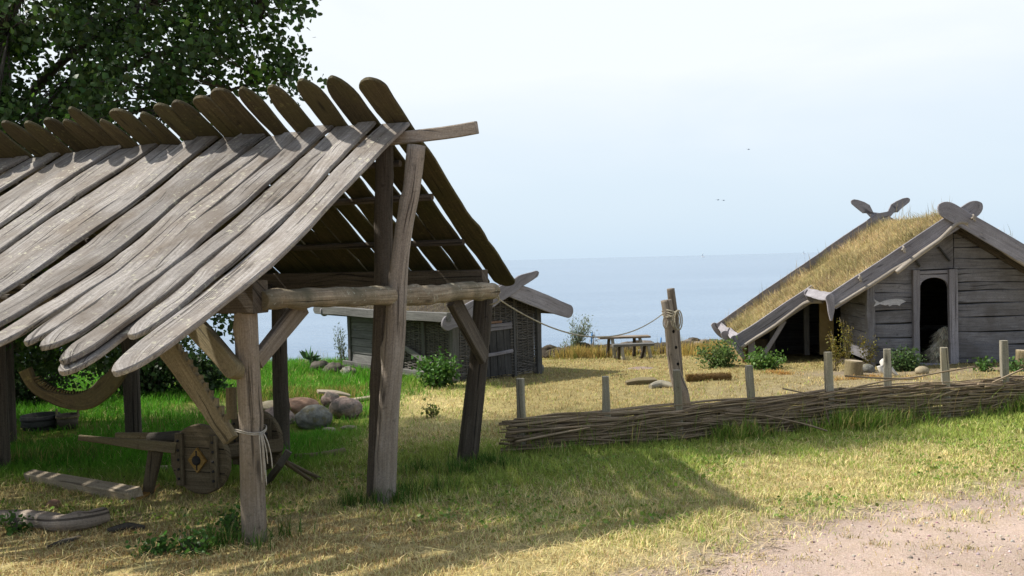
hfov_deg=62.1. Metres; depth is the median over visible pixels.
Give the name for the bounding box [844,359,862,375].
chopping stump
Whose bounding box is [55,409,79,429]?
wooden bucket
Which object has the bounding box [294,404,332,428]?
boulder
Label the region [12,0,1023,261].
sky
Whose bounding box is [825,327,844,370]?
flowering weed
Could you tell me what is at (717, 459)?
lawn weeds
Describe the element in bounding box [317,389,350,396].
split plank
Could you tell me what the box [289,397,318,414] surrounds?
boulder
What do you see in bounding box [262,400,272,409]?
boulder
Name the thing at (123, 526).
dark branch
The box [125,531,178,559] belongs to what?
leafy weed
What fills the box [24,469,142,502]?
squared beam
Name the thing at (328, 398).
boulder
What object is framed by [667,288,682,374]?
leaning pole
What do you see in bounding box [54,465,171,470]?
thin plank
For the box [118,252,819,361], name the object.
sea
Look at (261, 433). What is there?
cord
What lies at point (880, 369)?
animal skull
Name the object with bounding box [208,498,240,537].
leafy weed
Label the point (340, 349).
feathery plant
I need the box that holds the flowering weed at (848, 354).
[836,318,854,359]
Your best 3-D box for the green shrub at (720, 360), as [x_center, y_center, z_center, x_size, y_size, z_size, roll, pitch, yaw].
[4.646,1.469,19.250,1.183,0.764,1.164,0,2,35]
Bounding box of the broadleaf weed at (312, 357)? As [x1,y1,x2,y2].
[300,347,320,365]
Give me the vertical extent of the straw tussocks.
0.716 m
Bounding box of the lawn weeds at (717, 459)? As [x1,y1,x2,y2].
[0,414,1023,548]
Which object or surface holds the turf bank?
on the ground at (715, 392)
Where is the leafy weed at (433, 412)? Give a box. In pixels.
[421,398,442,417]
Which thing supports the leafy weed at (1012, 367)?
on the ground at (715, 392)
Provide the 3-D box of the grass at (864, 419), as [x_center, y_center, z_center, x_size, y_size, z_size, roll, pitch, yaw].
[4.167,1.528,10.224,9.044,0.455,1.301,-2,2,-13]
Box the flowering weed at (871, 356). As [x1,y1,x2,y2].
[857,333,878,364]
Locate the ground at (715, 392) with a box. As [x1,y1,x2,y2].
[0,354,1023,575]
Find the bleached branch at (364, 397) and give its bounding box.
[355,396,369,400]
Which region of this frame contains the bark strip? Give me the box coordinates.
[46,535,81,548]
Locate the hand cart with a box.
[78,410,283,496]
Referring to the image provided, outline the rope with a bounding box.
[490,292,682,337]
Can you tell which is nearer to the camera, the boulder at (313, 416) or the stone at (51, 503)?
the stone at (51, 503)
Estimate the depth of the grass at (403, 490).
6.86 m
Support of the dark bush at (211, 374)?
on the ground at (715, 392)
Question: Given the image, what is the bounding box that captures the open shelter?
[0,75,514,544]
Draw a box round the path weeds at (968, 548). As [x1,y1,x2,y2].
[679,502,1001,567]
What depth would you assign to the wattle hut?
19.04 m
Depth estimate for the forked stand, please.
7.55 m
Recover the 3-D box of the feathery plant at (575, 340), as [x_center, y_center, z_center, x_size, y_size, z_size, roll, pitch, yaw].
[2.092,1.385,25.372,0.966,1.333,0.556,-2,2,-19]
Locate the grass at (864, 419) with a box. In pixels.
[491,391,1023,459]
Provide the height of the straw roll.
0.200 m
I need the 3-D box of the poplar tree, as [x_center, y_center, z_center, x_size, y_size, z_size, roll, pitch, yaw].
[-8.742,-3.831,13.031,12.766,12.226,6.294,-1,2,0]
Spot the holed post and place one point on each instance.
(672, 351)
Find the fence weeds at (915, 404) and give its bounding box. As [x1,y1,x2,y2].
[524,375,1023,450]
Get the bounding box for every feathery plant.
[333,323,347,361]
[560,335,568,347]
[567,314,595,347]
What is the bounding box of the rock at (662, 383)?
[648,380,671,388]
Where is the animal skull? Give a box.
[877,359,897,375]
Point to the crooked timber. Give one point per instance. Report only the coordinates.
(103, 388)
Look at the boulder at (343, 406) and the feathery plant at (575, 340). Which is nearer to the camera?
the boulder at (343, 406)
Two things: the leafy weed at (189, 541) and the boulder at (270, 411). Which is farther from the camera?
the boulder at (270, 411)
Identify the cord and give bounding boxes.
[234,424,272,485]
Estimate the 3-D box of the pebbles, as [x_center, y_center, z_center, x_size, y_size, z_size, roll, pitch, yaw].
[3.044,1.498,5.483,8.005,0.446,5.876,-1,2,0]
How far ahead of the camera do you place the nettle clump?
17.01 m
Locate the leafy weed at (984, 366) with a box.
[967,356,996,371]
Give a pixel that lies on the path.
(965, 559)
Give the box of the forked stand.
[265,449,320,484]
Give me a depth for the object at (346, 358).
23.72 m
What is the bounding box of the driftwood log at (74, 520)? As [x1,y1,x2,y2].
[0,507,110,532]
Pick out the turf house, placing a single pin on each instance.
(957, 270)
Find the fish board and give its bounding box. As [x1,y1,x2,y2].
[873,299,905,306]
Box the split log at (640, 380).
[625,377,656,384]
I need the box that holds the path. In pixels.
[610,480,1023,575]
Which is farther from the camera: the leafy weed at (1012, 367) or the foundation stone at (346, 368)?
the foundation stone at (346, 368)
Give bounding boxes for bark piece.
[136,483,159,500]
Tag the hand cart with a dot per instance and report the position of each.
(202, 456)
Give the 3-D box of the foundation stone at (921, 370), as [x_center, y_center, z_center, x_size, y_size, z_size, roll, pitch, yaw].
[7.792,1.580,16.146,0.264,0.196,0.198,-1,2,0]
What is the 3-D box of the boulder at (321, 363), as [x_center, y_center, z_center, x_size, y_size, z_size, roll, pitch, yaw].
[-4.586,1.901,20.270,0.585,0.362,0.471,-1,2,0]
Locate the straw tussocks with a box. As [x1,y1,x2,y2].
[543,337,727,359]
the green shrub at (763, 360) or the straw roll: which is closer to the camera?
the straw roll
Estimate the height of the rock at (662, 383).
0.149 m
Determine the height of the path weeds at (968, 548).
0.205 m
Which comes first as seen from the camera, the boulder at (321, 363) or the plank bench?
the boulder at (321, 363)
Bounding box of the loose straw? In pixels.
[763,369,925,380]
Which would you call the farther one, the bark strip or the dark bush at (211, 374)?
the dark bush at (211, 374)
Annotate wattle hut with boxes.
[313,271,572,381]
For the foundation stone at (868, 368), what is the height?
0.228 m
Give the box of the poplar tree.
[0,0,326,388]
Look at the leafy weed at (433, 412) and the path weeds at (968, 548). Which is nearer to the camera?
the path weeds at (968, 548)
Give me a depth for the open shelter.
6.80 m
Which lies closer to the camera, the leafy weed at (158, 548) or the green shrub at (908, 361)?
the leafy weed at (158, 548)
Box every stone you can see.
[46,499,60,508]
[340,366,356,376]
[340,425,356,429]
[628,366,652,369]
[863,364,874,372]
[915,366,928,373]
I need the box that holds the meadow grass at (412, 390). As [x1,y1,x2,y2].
[10,360,433,469]
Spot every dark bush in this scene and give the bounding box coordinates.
[14,346,98,406]
[68,336,211,399]
[154,346,232,397]
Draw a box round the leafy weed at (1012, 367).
[989,356,1023,371]
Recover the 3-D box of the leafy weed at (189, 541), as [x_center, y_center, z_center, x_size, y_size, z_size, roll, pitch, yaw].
[-1.978,1.527,5.288,0.394,0.305,0.372,-1,2,0]
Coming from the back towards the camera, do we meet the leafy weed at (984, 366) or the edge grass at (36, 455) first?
the leafy weed at (984, 366)
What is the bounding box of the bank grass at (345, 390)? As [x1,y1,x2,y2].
[216,381,368,404]
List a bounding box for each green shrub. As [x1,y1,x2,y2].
[690,336,746,368]
[735,345,786,369]
[886,343,926,371]
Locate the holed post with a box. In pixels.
[661,299,690,405]
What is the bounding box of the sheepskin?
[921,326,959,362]
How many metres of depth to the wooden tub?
12.71 m
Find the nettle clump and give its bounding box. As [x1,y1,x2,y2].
[411,346,462,388]
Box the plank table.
[598,335,650,358]
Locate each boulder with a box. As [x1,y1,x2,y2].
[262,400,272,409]
[265,407,294,423]
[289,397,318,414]
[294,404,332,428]
[321,391,339,407]
[328,397,362,418]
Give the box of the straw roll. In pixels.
[685,371,731,381]
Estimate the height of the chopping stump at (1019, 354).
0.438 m
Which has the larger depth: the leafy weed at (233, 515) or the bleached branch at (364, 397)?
the bleached branch at (364, 397)
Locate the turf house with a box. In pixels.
[711,198,1023,366]
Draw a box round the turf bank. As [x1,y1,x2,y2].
[542,337,722,357]
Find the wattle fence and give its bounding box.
[499,340,1023,453]
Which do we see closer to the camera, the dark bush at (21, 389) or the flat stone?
the dark bush at (21, 389)
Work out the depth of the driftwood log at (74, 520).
6.07 m
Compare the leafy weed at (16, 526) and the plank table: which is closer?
the leafy weed at (16, 526)
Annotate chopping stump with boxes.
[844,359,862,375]
[1014,350,1023,368]
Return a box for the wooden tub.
[19,411,59,430]
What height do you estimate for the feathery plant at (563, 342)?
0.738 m
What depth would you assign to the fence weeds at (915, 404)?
10.01 m
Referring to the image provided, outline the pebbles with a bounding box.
[593,482,1023,575]
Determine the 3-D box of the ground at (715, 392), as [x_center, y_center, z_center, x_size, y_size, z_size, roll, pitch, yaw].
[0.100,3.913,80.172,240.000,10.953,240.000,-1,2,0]
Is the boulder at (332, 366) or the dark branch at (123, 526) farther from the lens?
the boulder at (332, 366)
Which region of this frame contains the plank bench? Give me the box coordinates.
[611,342,654,359]
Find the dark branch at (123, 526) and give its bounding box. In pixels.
[107,522,144,533]
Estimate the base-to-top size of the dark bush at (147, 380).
2.223 m
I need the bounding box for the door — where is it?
[487,322,512,376]
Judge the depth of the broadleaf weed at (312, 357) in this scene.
20.65 m
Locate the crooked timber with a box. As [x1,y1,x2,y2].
[19,360,126,409]
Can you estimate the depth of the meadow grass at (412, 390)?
14.92 m
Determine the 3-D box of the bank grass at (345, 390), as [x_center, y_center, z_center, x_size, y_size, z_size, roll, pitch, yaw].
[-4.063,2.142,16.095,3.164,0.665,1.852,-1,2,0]
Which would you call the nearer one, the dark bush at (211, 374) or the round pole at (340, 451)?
the round pole at (340, 451)
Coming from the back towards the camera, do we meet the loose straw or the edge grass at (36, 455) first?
the loose straw
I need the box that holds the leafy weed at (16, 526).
[0,509,33,537]
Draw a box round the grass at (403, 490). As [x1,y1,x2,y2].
[174,448,531,553]
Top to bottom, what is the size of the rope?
0.875 m
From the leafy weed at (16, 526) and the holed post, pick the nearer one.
the leafy weed at (16, 526)
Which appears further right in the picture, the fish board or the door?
the fish board
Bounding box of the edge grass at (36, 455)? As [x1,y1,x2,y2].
[10,427,128,467]
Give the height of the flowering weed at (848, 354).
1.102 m
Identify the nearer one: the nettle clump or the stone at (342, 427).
the stone at (342, 427)
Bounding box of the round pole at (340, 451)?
[294,448,345,458]
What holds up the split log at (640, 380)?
on the ground at (715, 392)
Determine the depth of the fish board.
17.38 m
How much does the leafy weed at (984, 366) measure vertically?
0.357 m
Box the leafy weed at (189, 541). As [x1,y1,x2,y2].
[158,514,229,558]
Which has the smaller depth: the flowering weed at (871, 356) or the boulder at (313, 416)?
the boulder at (313, 416)

